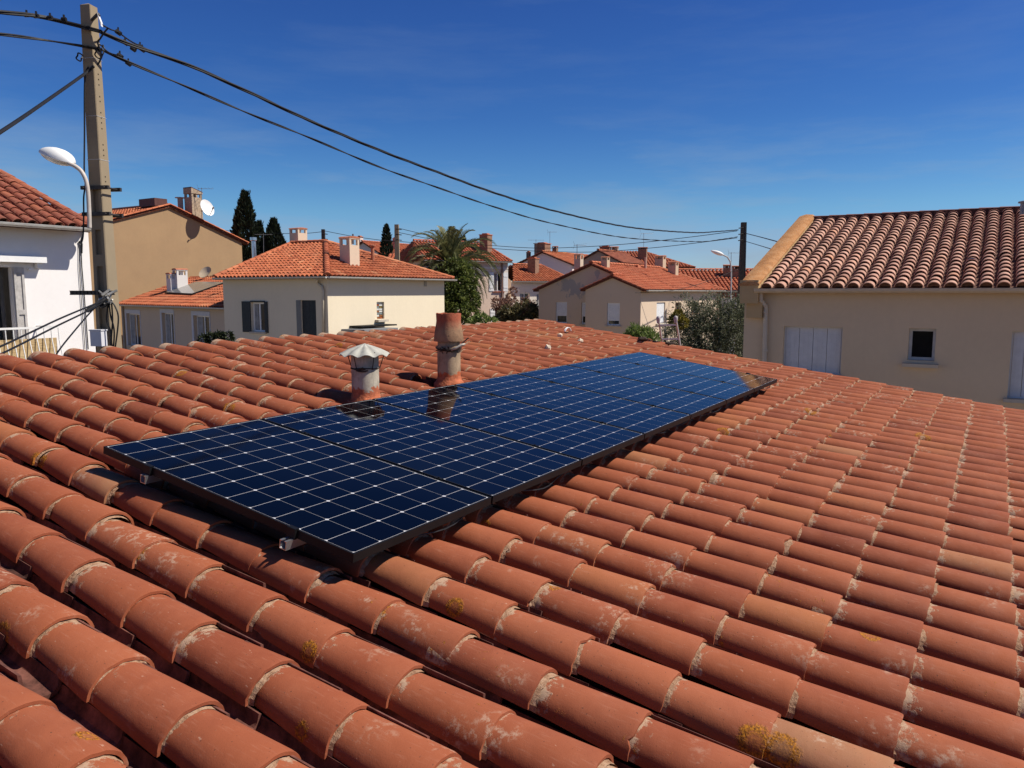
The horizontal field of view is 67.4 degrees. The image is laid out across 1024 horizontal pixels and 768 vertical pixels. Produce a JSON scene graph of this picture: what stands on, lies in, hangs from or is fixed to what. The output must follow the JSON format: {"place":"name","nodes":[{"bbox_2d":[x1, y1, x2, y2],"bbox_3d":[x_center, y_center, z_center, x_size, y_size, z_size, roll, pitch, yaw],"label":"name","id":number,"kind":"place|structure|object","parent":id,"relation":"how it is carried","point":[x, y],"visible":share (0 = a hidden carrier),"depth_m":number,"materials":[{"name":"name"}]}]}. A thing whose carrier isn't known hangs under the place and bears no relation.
{"place":"outdoors","nodes":[
{"label":"outdoors","id":0,"kind":"place"},
{"bbox_2d":[119,268,224,349],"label":"beige house","id":1,"kind":"structure","parent":0,"point":[157,318],"depth_m":42.06,"materials":[{"name":"beige paint"}]},
{"bbox_2d":[125,309,141,346],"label":"window","id":2,"kind":"structure","parent":1,"relation":"in","point":[135,317],"depth_m":45.34,"materials":[{"name":"white glass"}]},
{"bbox_2d":[160,309,175,343],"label":"window","id":3,"kind":"structure","parent":1,"relation":"in","point":[169,313],"depth_m":41.80,"materials":[{"name":"white glass"}]},
{"bbox_2d":[165,281,222,294],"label":"roof collector","id":4,"kind":"object","parent":1,"relation":"on","point":[193,288],"visible":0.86,"depth_m":43.16,"materials":[{"name":"white glass"}]},
{"bbox_2d":[191,311,210,342],"bbox_3d":[-15.541,-2.838,38.650,2.138,1.642,0.245,7,9,44],"label":"window","id":5,"kind":"structure","parent":1,"relation":"in","point":[203,318],"depth_m":38.86,"materials":[{"name":"white glass"}]},
{"bbox_2d":[199,267,210,277],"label":"satellite dish","id":6,"kind":"object","parent":1,"relation":"attached to","point":[204,272],"visible":0.96,"depth_m":46.54,"materials":[{"name":"white metal"}]},
{"bbox_2d":[352,234,408,253],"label":"white gable house","id":7,"kind":"structure","parent":0,"point":[364,245],"depth_m":82.68,"materials":[{"name":"red tile"}]},
{"bbox_2d":[387,249,402,260],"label":"house","id":8,"kind":"structure","parent":0,"point":[391,255],"depth_m":64.48,"materials":[{"name":"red tile"}]},
{"bbox_2d":[393,233,512,324],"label":"shutter house","id":9,"kind":"structure","parent":0,"point":[500,288],"depth_m":58.68,"materials":[{"name":"beige tile"}]},
{"bbox_2d":[490,308,499,321],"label":"window","id":10,"kind":"structure","parent":9,"relation":"in","point":[492,312],"depth_m":58.77,"materials":[{"name":"white paint"}]},
{"bbox_2d":[489,272,507,291],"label":"window","id":11,"kind":"structure","parent":9,"relation":"in","point":[496,279],"depth_m":58.99,"materials":[{"name":"white paint"}]},
{"bbox_2d":[0,319,1023,767],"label":"tiled house","id":12,"kind":"structure","parent":0,"point":[794,567],"depth_m":3.34,"materials":[{"name":"tile"}]},
{"bbox_2d":[339,343,389,402],"bbox_3d":[-1.211,0.031,6.352,0.410,0.734,0.410,0,7,0],"label":"capped flue","id":13,"kind":"object","parent":12,"relation":"on","point":[364,364],"visible":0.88,"depth_m":6.24,"materials":[{"name":"metal"}]},
{"bbox_2d":[140,357,670,483],"bbox_3d":[0.092,0.134,6.934,0.050,0.226,7.332,14,13,30],"label":"mounting rail","id":14,"kind":"object","parent":12,"relation":"attached to","point":[147,477],"visible":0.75,"depth_m":3.86,"materials":[{"name":"metal"}]},
{"bbox_2d":[262,399,581,503],"bbox_3d":[-0.585,0.372,4.920,1.800,0.040,1.024,14,13,30],"label":"solar panel","id":15,"kind":"object","parent":14,"relation":"attached to","point":[495,468],"visible":0.89,"depth_m":4.81,"materials":[{"name":"blue glass"}]},
{"bbox_2d":[372,385,644,464],"bbox_3d":[-0.033,0.264,5.795,1.800,0.040,1.024,14,13,30],"label":"solar panel","id":16,"kind":"object","parent":14,"relation":"attached to","point":[585,441],"visible":0.89,"depth_m":5.70,"materials":[{"name":"blue glass"}]},
{"bbox_2d":[454,374,690,438],"bbox_3d":[0.519,0.155,6.670,1.800,0.042,1.024,14,13,30],"label":"solar panel","id":17,"kind":"object","parent":14,"relation":"attached to","point":[647,420],"visible":0.89,"depth_m":6.59,"materials":[{"name":"blue glass"}]},
{"bbox_2d":[517,365,725,418],"bbox_3d":[1.071,0.046,7.546,1.800,0.040,1.024,14,13,30],"label":"solar panel","id":18,"kind":"object","parent":14,"relation":"attached to","point":[693,405],"visible":0.89,"depth_m":7.47,"materials":[{"name":"blue glass"}]},
{"bbox_2d":[567,358,753,403],"bbox_3d":[1.623,-0.062,8.421,1.800,0.043,1.024,14,13,30],"label":"solar panel","id":19,"kind":"object","parent":14,"relation":"attached to","point":[728,392],"visible":0.89,"depth_m":8.36,"materials":[{"name":"blue glass"}]},
{"bbox_2d":[415,386,769,536],"bbox_3d":[1.316,0.367,6.358,0.050,0.057,7.044,14,13,30],"label":"string cable","id":20,"kind":"object","parent":19,"relation":"hanging from","point":[554,479],"visible":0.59,"depth_m":4.55,"materials":[{"name":"black rubber"}]},
{"bbox_2d":[608,352,776,391],"bbox_3d":[2.175,-0.169,9.297,1.800,0.040,1.024,14,13,30],"label":"solar panel","id":21,"kind":"object","parent":14,"relation":"attached to","point":[756,382],"visible":0.89,"depth_m":9.24,"materials":[{"name":"blue glass"}]},
{"bbox_2d":[434,312,468,387],"bbox_3d":[-0.611,-0.227,7.452,0.325,0.929,0.324,-3,7,-20],"label":"clay flue","id":22,"kind":"object","parent":12,"relation":"on","point":[448,336],"visible":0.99,"depth_m":7.34,"materials":[{"name":"ceramic"}]},
{"bbox_2d":[279,372,750,550],"bbox_3d":[0.960,0.348,6.402,0.050,0.226,7.352,14,13,30],"label":"mounting rail","id":23,"kind":"object","parent":12,"relation":"attached to","point":[290,540],"visible":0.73,"depth_m":3.33,"materials":[{"name":"metal"}]},
{"bbox_2d":[103,419,490,562],"bbox_3d":[-1.137,0.481,4.045,1.800,0.042,1.024,14,13,30],"label":"solar panel","id":24,"kind":"object","parent":23,"relation":"on","point":[351,506],"visible":1,"depth_m":3.90,"materials":[{"name":"blue glass"}]},
{"bbox_2d":[0,0,1023,267],"label":"sky","id":25,"kind":"structure","parent":0,"point":[670,115],"materials":[{"name":"blue"}]},
{"bbox_2d":[508,257,563,308],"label":"cream house","id":26,"kind":"structure","parent":0,"point":[530,275],"depth_m":63.37,"materials":[{"name":"orange tile"}]},
{"bbox_2d":[520,293,528,300],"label":"window","id":27,"kind":"structure","parent":26,"relation":"in","point":[521,294],"depth_m":62.67,"materials":[{"name":"white paint"}]},
{"bbox_2d":[638,337,647,340],"bbox_3d":[2.135,-0.728,12.467,0.159,0.085,0.146,-1,7,-12],"label":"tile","id":28,"kind":"object","parent":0,"point":[642,338],"visible":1,"depth_m":12.42,"materials":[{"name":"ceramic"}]},
{"bbox_2d":[678,264,752,353],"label":"dentil house","id":29,"kind":"structure","parent":0,"point":[707,275],"depth_m":60.00,"materials":[{"name":"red tile"}]},
{"bbox_2d":[739,200,1023,409],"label":"house","id":30,"kind":"structure","parent":0,"point":[931,301],"depth_m":15.61,"materials":[{"name":"weathered pale tile"},{"name":"plaster"}]},
{"bbox_2d":[783,326,842,375],"bbox_3d":[6.265,-0.668,16.040,1.278,1.048,0.235,4,8,32],"label":"window","id":31,"kind":"structure","parent":30,"relation":"in","point":[818,344],"depth_m":16.06,"materials":[{"name":"paint"}]},
{"bbox_2d":[902,328,938,368],"bbox_3d":[7.963,-0.703,14.936,0.625,0.751,0.305,4,8,32],"label":"window","id":32,"kind":"structure","parent":30,"relation":"in","point":[922,342],"depth_m":15.01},
{"bbox_2d":[1003,331,1023,403],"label":"window","id":33,"kind":"structure","parent":30,"relation":"in","point":[1017,347],"depth_m":14.20,"materials":[{"name":"paint"}]},
{"label":"ground","id":34,"kind":"structure","parent":0,"visible":0},
{"bbox_2d":[0,169,95,359],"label":"white house","id":35,"kind":"structure","parent":34,"relation":"on","point":[40,239],"depth_m":16.44,"materials":[{"name":"white paint"}]},
{"bbox_2d":[0,267,28,339],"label":"balcony door","id":36,"kind":"structure","parent":35,"relation":"in","point":[18,272],"depth_m":16.07,"materials":[{"name":"grey wood"}]},
{"bbox_2d":[79,238,88,348],"bbox_3d":[-9.543,-2.162,17.136,0.059,2.786,0.174,5,9,37],"label":"service cable","id":37,"kind":"object","parent":35,"relation":"attached to","point":[81,246],"visible":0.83,"depth_m":17.10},
{"bbox_2d":[69,3,123,352],"bbox_3d":[-5.746,-0.248,10.899,0.713,9.907,0.700,6,9,40],"label":"utility pole","id":38,"kind":"object","parent":34,"relation":"on","point":[106,332],"visible":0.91,"depth_m":10.66,"materials":[{"name":"concrete"}]},
{"bbox_2d":[0,65,94,134],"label":"overhead cable","id":39,"kind":"object","parent":38,"relation":"attached to","point":[35,108],"visible":1,"depth_m":8.69,"materials":[{"name":"black rubber"}]},
{"bbox_2d":[0,32,99,50],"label":"overhead cable","id":40,"kind":"object","parent":38,"relation":"attached to","point":[41,39],"visible":1,"depth_m":10.16,"materials":[{"name":"black rubber"}]},
{"bbox_2d":[0,304,99,353],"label":"overhead cable","id":41,"kind":"object","parent":38,"relation":"attached to","point":[18,345],"visible":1,"depth_m":8.99,"materials":[{"name":"black rubber"}]},
{"bbox_2d":[0,10,101,33],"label":"overhead cable","id":42,"kind":"object","parent":38,"relation":"attached to","point":[62,20],"visible":1,"depth_m":10.16,"materials":[{"name":"black rubber"}]},
{"bbox_2d":[0,300,102,347],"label":"overhead cable","id":43,"kind":"object","parent":38,"relation":"attached to","point":[28,333],"visible":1,"depth_m":8.90,"materials":[{"name":"black rubber"}]},
{"bbox_2d":[38,147,91,227],"bbox_3d":[-6.161,-2.695,10.537,0.817,1.114,0.315,3,8,27],"label":"street lamp","id":44,"kind":"object","parent":38,"relation":"attached to","point":[58,156],"visible":1,"depth_m":10.42,"materials":[{"name":"grey metal"}]},
{"bbox_2d":[56,302,102,353],"bbox_3d":[-5.479,-0.654,9.635,0.079,0.744,1.939,-1,7,-10],"label":"overhead cable","id":45,"kind":"object","parent":38,"relation":"attached to","point":[71,334],"visible":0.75,"depth_m":9.70,"materials":[{"name":"black rubber"}]},
{"bbox_2d":[103,25,144,66],"bbox_3d":[-5.591,-4.906,11.298,0.217,0.483,2.003,0,7,0],"label":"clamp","id":46,"kind":"object","parent":38,"relation":"attached to","point":[118,32],"visible":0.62,"depth_m":10.98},
{"bbox_2d":[103,49,735,241],"bbox_3d":[3.682,-5.910,27.342,0.044,1.334,38.648,4,8,28],"label":"overhead cable","id":47,"kind":"object","parent":38,"relation":"attached to","point":[205,94],"visible":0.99,"depth_m":14.32,"materials":[{"name":"black rubber"}]},
{"bbox_2d":[74,187,248,352],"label":"tan house","id":48,"kind":"structure","parent":34,"relation":"on","point":[156,240],"depth_m":49.90,"materials":[{"name":"beige paint"}]},
{"bbox_2d":[200,199,213,215],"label":"satellite dish","id":49,"kind":"object","parent":48,"relation":"attached to","point":[207,207],"visible":1,"depth_m":51.39,"materials":[{"name":"white paint"}]},
{"bbox_2d":[196,329,234,343],"bbox_3d":[-11.960,0.174,31.247,1.630,4.849,0.711,0,7,0],"label":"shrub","id":50,"kind":"object","parent":34,"relation":"on","point":[222,335],"visible":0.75,"depth_m":30.89,"materials":[{"name":"green plant"}]},
{"bbox_2d":[230,189,261,261],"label":"cypress tree","id":51,"kind":"object","parent":34,"relation":"on","point":[244,218],"visible":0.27,"depth_m":56.47,"materials":[{"name":"green plant"}]},
{"bbox_2d":[257,219,264,248],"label":"cypress tree","id":52,"kind":"object","parent":34,"relation":"on","point":[260,224],"visible":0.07,"depth_m":58.87,"materials":[{"name":"green plant"}]},
{"bbox_2d":[259,216,286,252],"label":"cypress tree","id":53,"kind":"object","parent":34,"relation":"on","point":[273,240],"visible":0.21,"depth_m":57.64,"materials":[{"name":"green plant"}]},
{"bbox_2d":[321,229,327,239],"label":"utility pole","id":54,"kind":"object","parent":34,"relation":"on","point":[322,233],"visible":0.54,"depth_m":53.04,"materials":[{"name":"wood"}]},
{"bbox_2d":[212,227,456,341],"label":"cream house","id":55,"kind":"structure","parent":34,"relation":"on","point":[298,284],"depth_m":34.54,"materials":[{"name":"beige paint"}]},
{"bbox_2d":[250,237,256,257],"bbox_3d":[-13.270,-6.896,39.461,0.340,1.284,0.323,0,7,0],"label":"steel flue","id":56,"kind":"object","parent":55,"relation":"on","point":[253,240],"visible":0.89,"depth_m":39.36,"materials":[{"name":"silver metal"}]},
{"bbox_2d":[241,301,268,333],"bbox_3d":[-11.484,-2.999,34.442,1.615,1.458,0.255,4,8,30],"label":"window","id":57,"kind":"structure","parent":55,"relation":"in","point":[260,308],"depth_m":34.51,"materials":[{"name":"white glass"}]},
{"bbox_2d":[255,234,271,252],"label":"tv antenna","id":58,"kind":"object","parent":55,"relation":"on","point":[263,239],"visible":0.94,"depth_m":53.16,"materials":[{"name":"grey metal"}]},
{"bbox_2d":[296,300,316,336],"bbox_3d":[-8.772,-2.714,32.965,1.138,1.752,0.167,4,8,30],"label":"window","id":59,"kind":"structure","parent":55,"relation":"in","point":[308,306],"depth_m":32.96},
{"bbox_2d":[375,302,388,321],"bbox_3d":[-6.010,-3.297,35.075,0.375,0.902,0.707,4,8,30],"label":"window","id":60,"kind":"structure","parent":55,"relation":"in","point":[379,304],"depth_m":35.19,"materials":[{"name":"glass"}]},
{"bbox_2d":[378,223,393,256],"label":"cypress tree","id":61,"kind":"object","parent":34,"relation":"on","point":[386,247],"visible":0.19,"depth_m":74.56,"materials":[{"name":"green plant"}]},
{"bbox_2d":[394,224,401,260],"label":"utility pole","id":62,"kind":"object","parent":34,"relation":"on","point":[396,241],"visible":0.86,"depth_m":51.09,"materials":[{"name":"concrete"}]},
{"bbox_2d":[326,231,393,241],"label":"overhead cable","id":63,"kind":"object","parent":62,"relation":"attached to","point":[360,237],"visible":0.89,"depth_m":52.57,"materials":[{"name":"black rubber"}]},
{"bbox_2d":[387,238,734,251],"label":"overhead cable","id":64,"kind":"object","parent":62,"relation":"hanging from","point":[598,251],"visible":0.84,"depth_m":48.77,"materials":[{"name":"black rubber"}]},
{"bbox_2d":[399,231,734,247],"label":"overhead cable","id":65,"kind":"object","parent":62,"relation":"attached to","point":[594,246],"visible":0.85,"depth_m":49.11,"materials":[{"name":"black rubber"}]},
{"bbox_2d":[404,223,500,313],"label":"palm tree","id":66,"kind":"object","parent":34,"relation":"on","point":[450,243],"visible":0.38,"depth_m":42.83,"materials":[{"name":"green plant"}]},
{"bbox_2d":[437,255,482,324],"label":"leafy tree","id":67,"kind":"object","parent":34,"relation":"on","point":[457,295],"visible":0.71,"depth_m":40.58,"materials":[{"name":"green plant"}]},
{"bbox_2d":[466,311,497,323],"bbox_3d":[-1.380,-0.734,36.173,1.642,5.484,0.895,0,7,0],"label":"shrub","id":68,"kind":"object","parent":34,"relation":"on","point":[480,317],"visible":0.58,"depth_m":35.71,"materials":[{"name":"green plant"}]},
{"bbox_2d":[491,286,538,321],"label":"flowering shrub","id":69,"kind":"object","parent":34,"relation":"on","point":[524,308],"visible":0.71,"depth_m":47.48,"materials":[{"name":"green plant"}]},
{"bbox_2d":[515,242,588,274],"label":"pale gable house","id":70,"kind":"structure","parent":34,"relation":"on","point":[561,262],"depth_m":74.79,"materials":[{"name":"orange tile"}]},
{"bbox_2d":[583,248,643,265],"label":"dim gable house","id":71,"kind":"structure","parent":34,"relation":"on","point":[618,256],"depth_m":73.77,"materials":[{"name":"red tile"}]},
{"bbox_2d":[532,253,725,345],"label":"patched house","id":72,"kind":"structure","parent":34,"relation":"on","point":[602,295],"depth_m":44.82,"materials":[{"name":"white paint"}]},
{"bbox_2d":[556,302,567,323],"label":"window","id":73,"kind":"structure","parent":72,"relation":"in","point":[561,307],"depth_m":45.85,"materials":[{"name":"white paint"}]},
{"bbox_2d":[579,302,584,324],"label":"window","id":74,"kind":"structure","parent":72,"relation":"in","point":[583,303],"depth_m":45.07,"materials":[{"name":"white paint"}]},
{"bbox_2d":[604,303,620,326],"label":"window","id":75,"kind":"structure","parent":72,"relation":"in","point":[613,318],"depth_m":42.76,"materials":[{"name":"white paint"}]},
{"bbox_2d":[656,302,666,324],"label":"window","id":76,"kind":"structure","parent":72,"relation":"in","point":[660,305],"depth_m":44.55,"materials":[{"name":"white paint"}]},
{"bbox_2d":[636,269,737,292],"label":"overhead cable","id":77,"kind":"object","parent":72,"relation":"attached to","point":[681,288],"visible":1,"depth_m":42.58,"materials":[{"name":"black rubber"}]},
{"bbox_2d":[623,322,663,340],"bbox_3d":[3.095,1.281,18.669,0.876,5.630,1.139,-6,9,-40],"label":"oleander shrub","id":78,"kind":"object","parent":34,"relation":"on","point":[635,330],"visible":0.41,"depth_m":18.33,"materials":[{"name":"green plant"}]},
{"bbox_2d":[599,246,695,268],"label":"hip house","id":79,"kind":"structure","parent":34,"relation":"on","point":[640,253],"depth_m":77.55,"materials":[{"name":"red tile"}]},
{"bbox_2d":[656,316,680,345],"bbox_3d":[3.257,1.552,14.042,0.359,5.650,2.918,4,8,33],"label":"ladder","id":80,"kind":"object","parent":34,"relation":"on","point":[658,318],"visible":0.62,"depth_m":12.65,"materials":[{"name":"metal"}]},
{"bbox_2d":[666,308,689,344],"bbox_3d":[4.635,0.806,21.684,0.740,5.861,0.525,6,9,40],"label":"yellowing shrub","id":81,"kind":"object","parent":34,"relation":"on","point":[682,318],"visible":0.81,"depth_m":21.31,"materials":[{"name":"green plant"}]},
{"bbox_2d":[655,287,744,356],"bbox_3d":[6.749,-0.101,26.525,3.714,6.531,2.872,3,7,21],"label":"olive tree","id":82,"kind":"object","parent":34,"relation":"on","point":[718,337],"visible":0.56,"depth_m":25.94,"materials":[{"name":"green plant"}]},
{"bbox_2d":[711,250,731,298],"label":"street lamp","id":83,"kind":"object","parent":34,"relation":"on","point":[716,252],"visible":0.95,"depth_m":49.40,"materials":[{"name":"grey metal"}]},
{"bbox_2d":[735,222,746,356],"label":"utility pole","id":84,"kind":"object","parent":34,"relation":"on","point":[741,260],"visible":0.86,"depth_m":44.33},
{"bbox_2d":[101,31,738,232],"bbox_3d":[3.704,-6.244,27.302,0.060,1.234,38.644,4,8,28],"label":"overhead cable","id":85,"kind":"object","parent":84,"relation":"attached to","point":[122,41],"visible":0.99,"depth_m":14.19,"materials":[{"name":"black rubber"}]},
{"bbox_2d":[744,227,745,277],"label":"cable conduit","id":86,"kind":"object","parent":84,"relation":"attached to","point":[744,256],"visible":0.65,"depth_m":44.06,"materials":[{"name":"black plastic"}]}
]}

